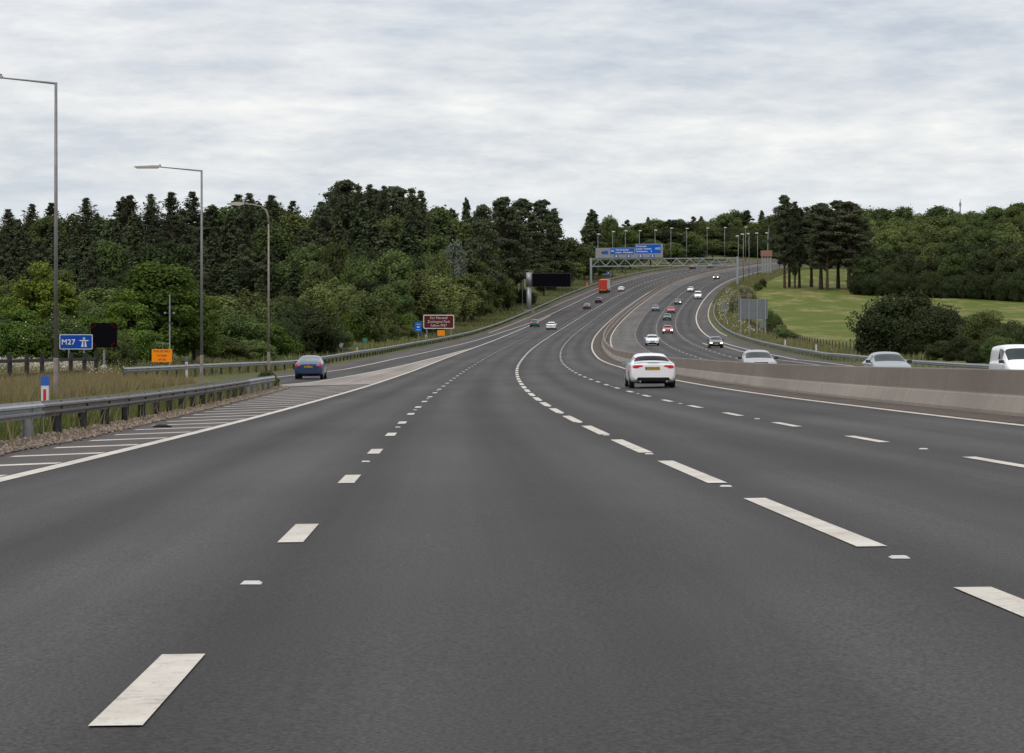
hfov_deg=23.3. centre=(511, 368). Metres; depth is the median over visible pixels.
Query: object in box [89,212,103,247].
tree
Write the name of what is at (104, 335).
matrix signal
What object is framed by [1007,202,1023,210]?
tree
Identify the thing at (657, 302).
road marking
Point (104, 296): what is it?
tree
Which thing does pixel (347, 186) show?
tree
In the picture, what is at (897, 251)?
tree
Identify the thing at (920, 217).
tree
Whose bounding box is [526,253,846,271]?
hillside
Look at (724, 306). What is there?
marker sign
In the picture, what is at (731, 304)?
bush
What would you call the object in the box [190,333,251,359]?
bush
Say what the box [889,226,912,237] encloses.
tree
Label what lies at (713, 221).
tree
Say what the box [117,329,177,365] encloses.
bush
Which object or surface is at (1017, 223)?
tree
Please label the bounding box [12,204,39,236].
tree
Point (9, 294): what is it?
bush
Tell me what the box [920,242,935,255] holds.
tree
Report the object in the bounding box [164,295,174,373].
detector pole
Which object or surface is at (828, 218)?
tree
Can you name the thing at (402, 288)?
tree
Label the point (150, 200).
tree
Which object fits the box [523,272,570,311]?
message sign
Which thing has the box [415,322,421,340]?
information sign
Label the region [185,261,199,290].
tree
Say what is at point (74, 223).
tree
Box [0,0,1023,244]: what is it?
sky
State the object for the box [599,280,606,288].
rear door
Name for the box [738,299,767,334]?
advance sign
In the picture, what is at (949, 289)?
tree
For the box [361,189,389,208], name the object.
tree
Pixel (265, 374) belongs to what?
shrub
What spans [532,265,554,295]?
tree
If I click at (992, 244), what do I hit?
tree
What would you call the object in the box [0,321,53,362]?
bush
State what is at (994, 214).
tree
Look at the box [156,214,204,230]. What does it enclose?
tree
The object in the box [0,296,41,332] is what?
tree
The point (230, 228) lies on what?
tree
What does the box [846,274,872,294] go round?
tree
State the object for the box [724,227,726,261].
street lamp
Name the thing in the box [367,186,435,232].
tree
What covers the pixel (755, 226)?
tree
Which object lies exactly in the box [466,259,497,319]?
tree
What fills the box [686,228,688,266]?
street lamp
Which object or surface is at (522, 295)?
marker pole
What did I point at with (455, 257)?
tree
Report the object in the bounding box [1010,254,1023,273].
tree
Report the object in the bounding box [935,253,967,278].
tree
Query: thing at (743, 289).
bush
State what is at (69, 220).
tree
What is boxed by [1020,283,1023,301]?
tree
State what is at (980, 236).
tree
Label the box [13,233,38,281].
tree
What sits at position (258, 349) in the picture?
bush
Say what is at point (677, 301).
car
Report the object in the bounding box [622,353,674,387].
car
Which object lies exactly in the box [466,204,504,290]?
tree
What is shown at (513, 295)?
tree
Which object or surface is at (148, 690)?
road marking
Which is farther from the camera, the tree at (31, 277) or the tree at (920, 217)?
the tree at (920, 217)
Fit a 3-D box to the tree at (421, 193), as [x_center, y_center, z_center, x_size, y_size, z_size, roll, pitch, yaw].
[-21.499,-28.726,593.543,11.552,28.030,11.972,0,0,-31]
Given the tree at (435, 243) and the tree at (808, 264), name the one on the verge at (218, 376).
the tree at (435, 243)
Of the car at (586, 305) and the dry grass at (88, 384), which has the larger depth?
the car at (586, 305)
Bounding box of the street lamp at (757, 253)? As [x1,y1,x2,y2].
[755,232,757,275]
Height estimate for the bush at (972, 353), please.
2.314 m
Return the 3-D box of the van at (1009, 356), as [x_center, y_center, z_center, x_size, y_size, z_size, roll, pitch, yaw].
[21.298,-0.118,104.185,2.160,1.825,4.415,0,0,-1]
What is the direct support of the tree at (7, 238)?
on the hillside
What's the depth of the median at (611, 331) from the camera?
563.07 m
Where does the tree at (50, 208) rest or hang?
on the hillside
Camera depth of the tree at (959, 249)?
696.94 m
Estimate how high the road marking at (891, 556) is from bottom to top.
0.434 m
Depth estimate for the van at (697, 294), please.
668.59 m
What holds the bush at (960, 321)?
on the field
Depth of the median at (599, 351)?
68.75 m
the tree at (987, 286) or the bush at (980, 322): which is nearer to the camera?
the bush at (980, 322)
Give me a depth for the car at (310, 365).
149.98 m
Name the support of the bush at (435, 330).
on the verge at (218, 376)
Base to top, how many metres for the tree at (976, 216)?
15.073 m
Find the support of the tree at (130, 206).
on the hillside
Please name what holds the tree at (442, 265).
on the verge at (218, 376)
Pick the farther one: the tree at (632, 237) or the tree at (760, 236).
the tree at (760, 236)
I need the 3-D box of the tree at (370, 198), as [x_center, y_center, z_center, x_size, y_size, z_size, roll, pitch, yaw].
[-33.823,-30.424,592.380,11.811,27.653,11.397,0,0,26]
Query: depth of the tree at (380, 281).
438.18 m
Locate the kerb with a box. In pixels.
[708,302,726,335]
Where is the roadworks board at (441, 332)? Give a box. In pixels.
[437,330,444,336]
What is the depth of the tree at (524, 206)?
653.72 m
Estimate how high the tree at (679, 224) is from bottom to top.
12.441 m
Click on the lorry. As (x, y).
(604, 284)
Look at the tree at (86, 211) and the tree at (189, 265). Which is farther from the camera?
the tree at (86, 211)
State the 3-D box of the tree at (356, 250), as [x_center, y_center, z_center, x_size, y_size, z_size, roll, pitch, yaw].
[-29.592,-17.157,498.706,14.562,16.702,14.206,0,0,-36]
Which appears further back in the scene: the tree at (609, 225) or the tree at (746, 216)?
the tree at (746, 216)
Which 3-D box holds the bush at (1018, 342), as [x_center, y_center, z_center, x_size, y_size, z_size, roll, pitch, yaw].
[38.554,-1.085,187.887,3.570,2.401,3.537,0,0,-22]
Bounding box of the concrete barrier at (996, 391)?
[602,261,1023,416]
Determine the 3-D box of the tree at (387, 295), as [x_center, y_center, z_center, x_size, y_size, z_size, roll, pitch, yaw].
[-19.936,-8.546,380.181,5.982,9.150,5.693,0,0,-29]
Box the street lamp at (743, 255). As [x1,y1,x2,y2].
[741,233,743,279]
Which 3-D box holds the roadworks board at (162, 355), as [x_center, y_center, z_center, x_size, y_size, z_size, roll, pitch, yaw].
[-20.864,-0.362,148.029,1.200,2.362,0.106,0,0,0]
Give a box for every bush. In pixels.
[0,290,47,309]
[0,313,11,323]
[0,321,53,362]
[28,311,93,365]
[58,314,115,362]
[77,295,106,319]
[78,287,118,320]
[95,330,140,367]
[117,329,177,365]
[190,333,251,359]
[206,294,251,322]
[218,311,279,347]
[224,288,272,315]
[231,339,278,361]
[234,322,304,356]
[247,298,292,322]
[262,303,348,355]
[265,317,303,355]
[266,293,315,313]
[332,323,354,351]
[339,313,372,343]
[356,315,388,343]
[372,317,400,341]
[393,313,423,335]
[399,325,419,338]
[420,319,445,333]
[514,288,539,303]
[666,226,687,232]
[692,224,706,232]
[716,226,741,234]
[717,233,741,254]
[720,231,755,255]
[726,225,755,236]
[728,296,736,312]
[733,290,740,305]
[735,283,748,298]
[739,238,761,256]
[743,287,755,298]
[747,237,776,257]
[750,227,776,237]
[753,282,762,290]
[759,278,766,286]
[763,308,773,326]
[765,241,780,257]
[767,318,783,331]
[770,313,782,324]
[773,324,789,334]
[776,329,799,339]
[906,337,939,357]
[924,340,948,359]
[935,313,967,341]
[940,335,980,360]
[952,309,1006,340]
[960,340,987,362]
[974,318,1023,341]
[979,335,1014,363]
[1005,321,1023,342]
[1007,340,1023,343]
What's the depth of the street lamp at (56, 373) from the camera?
93.94 m
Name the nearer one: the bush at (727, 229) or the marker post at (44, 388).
the marker post at (44, 388)
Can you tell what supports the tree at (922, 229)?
on the field
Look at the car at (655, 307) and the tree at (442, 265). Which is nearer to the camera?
the tree at (442, 265)
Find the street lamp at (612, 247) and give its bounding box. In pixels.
[612,231,614,276]
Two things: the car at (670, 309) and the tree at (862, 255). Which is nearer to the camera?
the car at (670, 309)
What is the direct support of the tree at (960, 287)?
on the field
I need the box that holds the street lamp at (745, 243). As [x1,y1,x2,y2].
[745,227,745,260]
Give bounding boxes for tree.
[0,209,15,265]
[0,218,35,270]
[0,246,9,275]
[0,257,18,289]
[0,275,14,300]
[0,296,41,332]
[1,260,83,326]
[3,222,21,257]
[5,229,27,275]
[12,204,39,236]
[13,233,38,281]
[24,215,68,263]
[24,240,53,281]
[28,267,39,281]
[41,269,76,288]
[43,202,60,217]
[44,221,64,260]
[47,230,69,273]
[50,212,104,241]
[61,262,72,284]
[65,218,79,261]
[66,198,103,248]
[67,228,80,263]
[67,246,84,285]
[68,216,109,238]
[75,234,101,290]
[75,269,88,294]
[77,246,107,290]
[84,239,128,285]
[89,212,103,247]
[95,274,125,294]
[96,218,129,269]
[98,221,125,271]
[99,288,156,344]
[106,196,134,238]
[106,257,221,363]
[116,266,168,305]
[117,244,149,274]
[118,194,144,237]
[121,212,145,250]
[121,251,138,277]
[127,217,145,257]
[132,238,196,305]
[136,194,163,227]
[142,206,160,241]
[142,227,155,254]
[146,217,163,244]
[152,191,187,248]
[155,214,190,260]
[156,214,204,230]
[170,279,224,362]
[171,209,205,250]
[174,237,193,263]
[179,191,207,243]
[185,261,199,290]
[188,228,207,274]
[192,260,210,295]
[193,204,224,259]
[196,227,224,289]
[198,246,213,294]
[200,206,236,232]
[208,263,259,296]
[211,261,242,297]
[218,213,242,265]
[220,199,273,233]
[226,230,254,277]
[229,194,246,214]
[229,244,257,290]
[233,193,261,244]
[234,215,253,247]
[244,202,287,238]
[247,224,299,278]
[251,207,270,249]
[251,253,276,299]
[254,278,267,297]
[260,263,301,298]
[263,195,282,227]
[265,246,280,296]
[275,211,316,245]
[277,241,325,284]
[280,263,306,300]
[285,201,303,216]
[286,246,352,292]
[287,227,320,256]
[297,285,339,322]
[298,262,340,297]
[305,205,330,245]
[309,205,334,245]
[313,275,353,324]
[317,179,368,238]
[318,183,351,245]
[319,240,357,284]
[327,267,337,276]
[329,216,344,244]
[335,285,362,331]
[339,255,372,288]
[342,233,351,255]
[343,184,369,243]
[343,293,392,324]
[348,201,368,252]
[348,242,386,261]
[348,288,382,337]
[351,272,400,294]
[358,213,424,253]
[358,249,415,283]
[359,208,381,255]
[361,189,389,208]
[363,184,380,215]
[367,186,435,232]
[367,250,376,264]
[368,185,401,235]
[370,283,403,326]
[373,227,393,256]
[377,254,425,272]
[384,279,416,316]
[396,219,423,257]
[397,197,406,214]
[400,187,431,233]
[401,271,441,321]
[410,240,422,260]
[411,249,485,296]
[414,214,431,254]
[415,190,439,237]
[415,255,452,283]
[415,268,455,282]
[415,299,448,333]
[417,274,462,314]
[418,233,461,254]
[423,274,451,283]
[425,204,464,242]
[425,249,453,283]
[442,239,467,284]
[443,222,457,244]
[444,219,510,270]
[449,208,459,220]
[449,283,481,324]
[452,273,487,322]
[461,197,471,222]
[463,229,482,261]
[464,238,490,277]
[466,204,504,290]
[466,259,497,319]
[469,285,492,320]
[477,298,495,315]
[481,266,513,314]
[487,196,533,308]
[489,289,505,313]
[492,233,536,286]
[498,207,532,285]
[500,279,518,310]
[501,300,514,309]
[510,198,549,288]
[527,199,565,293]
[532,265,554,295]
[535,255,577,289]
[544,208,576,290]
[563,237,594,282]
[571,262,585,278]
[580,209,615,278]
[581,251,604,279]
[594,258,618,274]
[599,215,622,247]
[602,238,624,247]
[611,259,635,271]
[617,226,642,244]
[621,220,630,227]
[623,223,662,246]
[623,243,647,268]
[634,239,668,266]
[635,218,667,230]
[653,230,684,247]
[659,219,697,232]
[663,242,688,264]
[675,231,704,246]
[680,243,707,260]
[690,216,696,225]
[698,220,714,227]
[698,225,726,241]
[699,239,729,259]
[708,217,716,224]
[713,212,742,227]
[725,241,744,256]
[729,209,750,227]
[739,210,754,229]
[742,221,761,231]
[755,235,766,256]
[757,210,764,223]
[757,214,773,230]
[761,224,776,233]
[765,195,796,287]
[776,203,804,286]
[779,201,807,287]
[787,207,811,287]
[801,206,809,214]
[802,216,814,286]
[803,203,833,289]
[804,207,844,289]
[827,201,870,289]
[829,200,841,287]
[841,208,875,267]
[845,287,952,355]
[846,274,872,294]
[848,249,883,279]
[852,256,883,278]
[858,273,887,294]
[861,213,878,220]
[862,206,873,216]
[867,219,878,231]
[868,241,879,250]
[870,207,893,222]
[870,227,902,248]
[872,219,886,229]
[872,267,902,295]
[873,252,912,273]
[875,245,913,262]
[876,220,895,231]
[877,244,903,253]
[882,261,906,274]
[886,274,907,296]
[887,204,918,222]
[888,216,907,226]
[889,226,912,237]
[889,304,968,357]
[891,232,925,248]
[898,271,922,296]
[901,244,922,255]
[902,222,914,230]
[902,249,928,270]
[907,213,927,222]
[907,223,935,239]
[910,218,922,225]
[911,258,938,281]
[914,254,932,271]
[915,269,940,297]
[918,231,949,247]
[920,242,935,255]
[921,214,947,231]
[923,205,953,218]
[927,242,950,262]
[927,275,954,297]
[933,253,963,275]
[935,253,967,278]
[938,226,959,236]
[939,210,973,218]
[939,274,967,297]
[942,214,966,223]
[942,216,964,228]
[944,231,967,244]
[946,240,977,260]
[952,271,982,298]
[957,224,976,236]
[959,218,991,229]
[960,210,984,220]
[962,229,994,247]
[962,248,989,274]
[963,226,994,243]
[964,252,1002,275]
[967,214,981,222]
[967,272,996,299]
[968,240,1004,252]
[977,207,1007,221]
[977,221,1004,230]
[980,231,1023,246]
[980,269,1009,300]
[981,206,1004,215]
[982,246,1012,269]
[991,218,1005,225]
[991,222,1022,238]
[993,272,1016,300]
[995,255,1020,274]
[998,206,1023,222]
[1005,218,1022,231]
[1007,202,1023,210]
[1007,269,1023,301]
[1008,236,1023,246]
[1010,246,1023,261]
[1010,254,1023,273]
[1014,214,1023,222]
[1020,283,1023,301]
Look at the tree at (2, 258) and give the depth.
545.68 m
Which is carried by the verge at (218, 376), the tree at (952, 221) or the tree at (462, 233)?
the tree at (462, 233)
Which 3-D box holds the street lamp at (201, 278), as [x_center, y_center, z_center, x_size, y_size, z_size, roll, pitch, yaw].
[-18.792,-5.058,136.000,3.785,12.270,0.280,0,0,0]
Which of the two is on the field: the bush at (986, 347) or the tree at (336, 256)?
the bush at (986, 347)
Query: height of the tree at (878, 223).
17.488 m
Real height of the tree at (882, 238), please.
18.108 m
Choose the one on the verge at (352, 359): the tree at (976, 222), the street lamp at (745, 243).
the street lamp at (745, 243)
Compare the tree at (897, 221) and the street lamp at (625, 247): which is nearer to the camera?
the street lamp at (625, 247)
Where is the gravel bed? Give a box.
[0,389,275,451]
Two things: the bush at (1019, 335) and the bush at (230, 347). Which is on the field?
the bush at (1019, 335)
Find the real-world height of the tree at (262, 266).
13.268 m
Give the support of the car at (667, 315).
on the road at (490, 554)
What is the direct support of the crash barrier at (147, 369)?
on the verge at (352, 359)
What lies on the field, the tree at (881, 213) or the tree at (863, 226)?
the tree at (863, 226)
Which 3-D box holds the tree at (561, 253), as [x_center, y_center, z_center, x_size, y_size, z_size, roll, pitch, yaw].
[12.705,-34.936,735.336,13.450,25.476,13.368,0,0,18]
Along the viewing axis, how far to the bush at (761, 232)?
1081.96 m
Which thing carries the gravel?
on the verge at (352, 359)
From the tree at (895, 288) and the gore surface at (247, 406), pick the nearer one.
the gore surface at (247, 406)
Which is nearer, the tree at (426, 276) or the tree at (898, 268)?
the tree at (426, 276)
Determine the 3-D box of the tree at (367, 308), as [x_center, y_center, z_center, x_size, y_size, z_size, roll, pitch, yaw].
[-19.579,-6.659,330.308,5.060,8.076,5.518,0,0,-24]
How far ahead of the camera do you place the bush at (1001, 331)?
208.57 m
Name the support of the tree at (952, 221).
on the field
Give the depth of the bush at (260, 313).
261.02 m
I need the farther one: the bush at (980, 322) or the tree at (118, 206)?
the tree at (118, 206)
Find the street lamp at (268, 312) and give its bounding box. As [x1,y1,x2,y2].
[227,202,269,371]
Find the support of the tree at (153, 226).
on the hillside
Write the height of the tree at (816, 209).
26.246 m
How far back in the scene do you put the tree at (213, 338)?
187.31 m
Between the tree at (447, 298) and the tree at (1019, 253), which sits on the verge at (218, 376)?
the tree at (447, 298)
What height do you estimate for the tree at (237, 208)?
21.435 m
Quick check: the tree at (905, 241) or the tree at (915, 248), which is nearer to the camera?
the tree at (915, 248)
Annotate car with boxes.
[294,355,328,378]
[530,319,539,326]
[546,322,555,329]
[583,303,590,308]
[595,297,601,302]
[618,286,624,290]
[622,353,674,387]
[644,335,659,345]
[652,305,658,310]
[662,313,671,319]
[662,325,673,333]
[667,307,675,312]
[674,299,681,304]
[707,336,723,347]
[737,350,777,363]
[862,352,911,366]
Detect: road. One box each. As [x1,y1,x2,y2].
[0,260,1023,752]
[114,385,199,394]
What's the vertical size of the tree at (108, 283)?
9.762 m
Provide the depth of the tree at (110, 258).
520.88 m
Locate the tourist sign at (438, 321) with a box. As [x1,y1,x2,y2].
[423,315,453,339]
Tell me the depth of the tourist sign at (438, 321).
379.99 m
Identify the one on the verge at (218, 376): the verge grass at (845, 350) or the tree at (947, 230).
the verge grass at (845, 350)
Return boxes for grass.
[0,354,291,449]
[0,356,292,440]
[173,261,934,364]
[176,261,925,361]
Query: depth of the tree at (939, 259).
685.22 m
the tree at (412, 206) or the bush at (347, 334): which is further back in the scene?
the tree at (412, 206)
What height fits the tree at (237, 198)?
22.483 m
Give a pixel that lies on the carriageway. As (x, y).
(623, 339)
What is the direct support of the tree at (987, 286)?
on the field
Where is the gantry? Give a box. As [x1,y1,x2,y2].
[588,244,738,284]
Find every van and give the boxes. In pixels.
[694,291,701,298]
[989,344,1023,369]
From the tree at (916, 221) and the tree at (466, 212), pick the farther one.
the tree at (916, 221)
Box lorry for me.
[599,279,609,292]
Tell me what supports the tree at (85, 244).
on the hillside
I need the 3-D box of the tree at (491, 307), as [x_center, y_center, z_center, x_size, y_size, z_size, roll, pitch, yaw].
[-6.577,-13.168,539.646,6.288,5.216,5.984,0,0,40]
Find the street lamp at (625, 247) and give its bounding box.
[624,230,627,274]
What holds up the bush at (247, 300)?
on the verge at (218, 376)
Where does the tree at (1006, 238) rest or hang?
on the field
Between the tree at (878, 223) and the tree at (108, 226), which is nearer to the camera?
the tree at (108, 226)
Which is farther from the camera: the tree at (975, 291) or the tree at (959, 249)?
the tree at (959, 249)
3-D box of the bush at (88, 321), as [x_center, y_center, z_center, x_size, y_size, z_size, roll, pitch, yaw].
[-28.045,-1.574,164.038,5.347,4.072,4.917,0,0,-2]
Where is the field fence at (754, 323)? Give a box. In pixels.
[747,319,890,351]
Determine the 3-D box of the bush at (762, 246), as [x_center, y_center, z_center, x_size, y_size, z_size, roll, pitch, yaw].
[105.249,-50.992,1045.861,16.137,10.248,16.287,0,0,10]
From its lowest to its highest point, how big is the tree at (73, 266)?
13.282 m
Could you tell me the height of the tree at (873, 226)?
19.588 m
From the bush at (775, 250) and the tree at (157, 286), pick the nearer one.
the tree at (157, 286)
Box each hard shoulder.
[214,260,769,382]
[697,264,861,365]
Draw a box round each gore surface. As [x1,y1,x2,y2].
[0,384,369,476]
[279,348,470,385]
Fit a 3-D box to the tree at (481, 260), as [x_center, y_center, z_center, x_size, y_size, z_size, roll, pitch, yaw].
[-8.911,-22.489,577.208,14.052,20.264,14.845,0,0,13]
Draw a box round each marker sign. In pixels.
[723,303,726,326]
[760,321,765,327]
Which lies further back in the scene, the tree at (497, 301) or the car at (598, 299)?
the car at (598, 299)
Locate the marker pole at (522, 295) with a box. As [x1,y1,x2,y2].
[522,280,522,310]
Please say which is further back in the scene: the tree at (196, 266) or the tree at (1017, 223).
the tree at (1017, 223)
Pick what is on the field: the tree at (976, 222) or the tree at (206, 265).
the tree at (976, 222)
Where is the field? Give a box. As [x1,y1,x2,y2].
[756,269,1023,363]
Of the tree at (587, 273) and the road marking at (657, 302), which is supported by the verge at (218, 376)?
the tree at (587, 273)
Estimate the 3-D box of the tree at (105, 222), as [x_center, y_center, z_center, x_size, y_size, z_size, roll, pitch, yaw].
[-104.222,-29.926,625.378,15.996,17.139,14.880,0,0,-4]
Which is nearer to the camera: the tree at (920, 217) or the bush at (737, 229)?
the tree at (920, 217)
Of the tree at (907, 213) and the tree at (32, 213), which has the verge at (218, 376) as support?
the tree at (907, 213)
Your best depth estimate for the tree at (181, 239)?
549.40 m
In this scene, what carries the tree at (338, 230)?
on the hillside
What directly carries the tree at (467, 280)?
on the verge at (218, 376)
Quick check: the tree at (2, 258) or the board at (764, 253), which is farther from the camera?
the board at (764, 253)
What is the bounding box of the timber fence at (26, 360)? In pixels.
[0,353,97,378]
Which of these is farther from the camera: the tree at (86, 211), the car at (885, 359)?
the tree at (86, 211)
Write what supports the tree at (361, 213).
on the hillside
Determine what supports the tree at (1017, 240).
on the field
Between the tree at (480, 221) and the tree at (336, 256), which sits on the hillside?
the tree at (336, 256)
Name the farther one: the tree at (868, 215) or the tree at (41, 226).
the tree at (868, 215)
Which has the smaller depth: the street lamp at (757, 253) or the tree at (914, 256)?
the tree at (914, 256)
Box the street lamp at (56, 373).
[0,74,58,396]
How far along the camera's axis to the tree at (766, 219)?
1157.49 m
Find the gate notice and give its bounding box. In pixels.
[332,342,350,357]
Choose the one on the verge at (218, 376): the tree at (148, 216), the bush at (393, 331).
the bush at (393, 331)
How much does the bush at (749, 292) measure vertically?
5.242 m
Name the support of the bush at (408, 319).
on the verge at (218, 376)
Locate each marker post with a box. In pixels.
[41,376,48,400]
[185,359,187,376]
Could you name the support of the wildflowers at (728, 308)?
on the verge at (218, 376)
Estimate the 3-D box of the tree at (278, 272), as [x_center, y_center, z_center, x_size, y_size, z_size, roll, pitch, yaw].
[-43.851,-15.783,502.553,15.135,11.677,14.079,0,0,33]
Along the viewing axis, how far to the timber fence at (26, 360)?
121.50 m
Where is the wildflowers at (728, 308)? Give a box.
[717,288,753,334]
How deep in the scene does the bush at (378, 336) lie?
334.08 m
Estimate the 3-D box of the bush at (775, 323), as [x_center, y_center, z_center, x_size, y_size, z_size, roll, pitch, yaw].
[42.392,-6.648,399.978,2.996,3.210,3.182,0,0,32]
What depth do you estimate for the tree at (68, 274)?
482.55 m
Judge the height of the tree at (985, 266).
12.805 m
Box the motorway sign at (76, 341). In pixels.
[60,334,92,369]
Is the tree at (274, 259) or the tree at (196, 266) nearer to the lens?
the tree at (196, 266)
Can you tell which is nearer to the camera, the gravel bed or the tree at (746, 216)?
the gravel bed
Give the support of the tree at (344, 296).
on the verge at (218, 376)
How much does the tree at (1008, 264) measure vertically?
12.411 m
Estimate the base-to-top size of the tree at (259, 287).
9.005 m
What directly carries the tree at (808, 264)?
on the field
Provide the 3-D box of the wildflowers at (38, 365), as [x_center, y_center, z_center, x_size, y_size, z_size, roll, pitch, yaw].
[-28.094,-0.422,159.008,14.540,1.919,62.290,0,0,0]
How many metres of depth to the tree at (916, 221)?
922.20 m
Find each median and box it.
[593,304,1023,423]
[606,263,773,344]
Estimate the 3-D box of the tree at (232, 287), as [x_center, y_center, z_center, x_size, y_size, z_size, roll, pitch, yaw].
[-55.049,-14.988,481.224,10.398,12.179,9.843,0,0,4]
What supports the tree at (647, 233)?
on the hillside
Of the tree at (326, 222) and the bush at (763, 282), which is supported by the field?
the bush at (763, 282)
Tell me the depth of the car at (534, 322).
474.47 m
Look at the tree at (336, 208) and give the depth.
584.40 m
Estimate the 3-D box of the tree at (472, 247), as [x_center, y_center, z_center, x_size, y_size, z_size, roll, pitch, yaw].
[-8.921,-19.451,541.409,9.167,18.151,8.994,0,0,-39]
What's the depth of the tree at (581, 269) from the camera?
770.11 m
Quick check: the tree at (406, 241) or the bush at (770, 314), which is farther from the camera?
the tree at (406, 241)
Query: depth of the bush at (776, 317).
414.66 m
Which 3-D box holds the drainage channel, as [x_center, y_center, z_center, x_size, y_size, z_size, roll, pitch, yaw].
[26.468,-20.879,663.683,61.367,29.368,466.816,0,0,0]
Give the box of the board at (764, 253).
[761,250,771,272]
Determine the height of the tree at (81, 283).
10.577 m
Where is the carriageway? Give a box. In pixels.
[612,263,777,352]
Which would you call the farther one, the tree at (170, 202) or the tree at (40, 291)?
the tree at (170, 202)
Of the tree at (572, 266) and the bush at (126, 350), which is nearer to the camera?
the bush at (126, 350)
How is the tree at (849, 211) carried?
on the field
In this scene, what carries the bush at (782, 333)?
on the verge at (218, 376)
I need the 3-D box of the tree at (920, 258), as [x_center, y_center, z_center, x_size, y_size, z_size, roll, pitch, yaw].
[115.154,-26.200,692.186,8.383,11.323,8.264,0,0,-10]
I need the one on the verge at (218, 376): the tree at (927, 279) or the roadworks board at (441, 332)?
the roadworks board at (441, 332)
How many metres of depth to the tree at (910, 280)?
670.32 m
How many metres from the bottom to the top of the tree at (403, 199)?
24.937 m
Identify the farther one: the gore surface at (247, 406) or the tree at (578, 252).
the tree at (578, 252)
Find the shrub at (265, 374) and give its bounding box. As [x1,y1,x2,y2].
[255,369,280,385]
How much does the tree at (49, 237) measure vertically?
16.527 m
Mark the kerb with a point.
(712, 324)
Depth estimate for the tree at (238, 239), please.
545.07 m
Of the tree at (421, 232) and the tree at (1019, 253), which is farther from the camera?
the tree at (1019, 253)
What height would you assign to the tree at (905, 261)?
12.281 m
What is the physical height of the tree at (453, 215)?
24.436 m
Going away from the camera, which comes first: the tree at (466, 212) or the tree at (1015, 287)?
the tree at (1015, 287)
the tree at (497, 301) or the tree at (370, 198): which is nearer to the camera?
the tree at (497, 301)
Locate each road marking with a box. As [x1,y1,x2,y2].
[0,264,1023,725]
[241,393,926,583]
[591,268,1023,425]
[635,268,745,352]
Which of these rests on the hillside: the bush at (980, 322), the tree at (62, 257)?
the tree at (62, 257)
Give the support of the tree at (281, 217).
on the hillside
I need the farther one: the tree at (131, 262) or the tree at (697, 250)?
the tree at (697, 250)
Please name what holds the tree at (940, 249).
on the field
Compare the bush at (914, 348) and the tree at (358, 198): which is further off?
the tree at (358, 198)
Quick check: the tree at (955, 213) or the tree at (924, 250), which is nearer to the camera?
the tree at (924, 250)
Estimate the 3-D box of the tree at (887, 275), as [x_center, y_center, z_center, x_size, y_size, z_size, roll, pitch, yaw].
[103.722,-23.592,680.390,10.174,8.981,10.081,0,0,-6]
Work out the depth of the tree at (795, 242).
739.31 m
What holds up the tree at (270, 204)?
on the hillside
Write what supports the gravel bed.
on the verge at (352, 359)
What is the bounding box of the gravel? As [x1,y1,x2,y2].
[0,386,290,455]
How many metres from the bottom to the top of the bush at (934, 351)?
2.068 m
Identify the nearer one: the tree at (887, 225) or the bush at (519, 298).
the bush at (519, 298)
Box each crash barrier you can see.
[0,375,274,437]
[123,260,744,376]
[714,299,988,368]
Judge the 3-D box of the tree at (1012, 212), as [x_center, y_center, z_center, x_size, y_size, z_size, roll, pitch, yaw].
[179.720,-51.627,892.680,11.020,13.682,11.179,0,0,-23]
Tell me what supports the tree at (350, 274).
on the verge at (218, 376)
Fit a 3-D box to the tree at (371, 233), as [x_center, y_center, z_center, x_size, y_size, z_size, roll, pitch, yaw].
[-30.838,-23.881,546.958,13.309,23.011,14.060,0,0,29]
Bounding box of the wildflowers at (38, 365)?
[0,355,216,372]
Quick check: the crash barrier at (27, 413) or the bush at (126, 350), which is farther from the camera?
the bush at (126, 350)
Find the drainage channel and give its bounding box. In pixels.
[489,271,662,332]
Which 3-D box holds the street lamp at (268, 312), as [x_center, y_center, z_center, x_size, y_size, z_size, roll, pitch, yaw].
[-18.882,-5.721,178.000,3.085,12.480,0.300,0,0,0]
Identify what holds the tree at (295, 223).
on the hillside
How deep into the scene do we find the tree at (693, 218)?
1189.54 m
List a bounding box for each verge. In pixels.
[2,255,975,401]
[5,259,775,453]
[709,265,862,364]
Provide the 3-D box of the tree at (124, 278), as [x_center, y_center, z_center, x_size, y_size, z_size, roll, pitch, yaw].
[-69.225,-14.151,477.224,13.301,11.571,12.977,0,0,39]
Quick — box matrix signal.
[91,323,116,370]
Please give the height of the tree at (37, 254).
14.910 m
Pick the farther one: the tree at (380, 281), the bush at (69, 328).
the tree at (380, 281)
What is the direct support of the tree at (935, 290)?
on the field
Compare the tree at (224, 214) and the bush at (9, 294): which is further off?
the tree at (224, 214)
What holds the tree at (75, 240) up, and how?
on the hillside
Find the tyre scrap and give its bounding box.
[153,424,171,426]
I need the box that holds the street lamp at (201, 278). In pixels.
[134,164,202,382]
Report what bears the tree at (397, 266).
on the verge at (218, 376)
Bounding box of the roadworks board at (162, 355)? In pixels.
[152,343,171,365]
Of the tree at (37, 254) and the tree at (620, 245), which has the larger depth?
the tree at (620, 245)

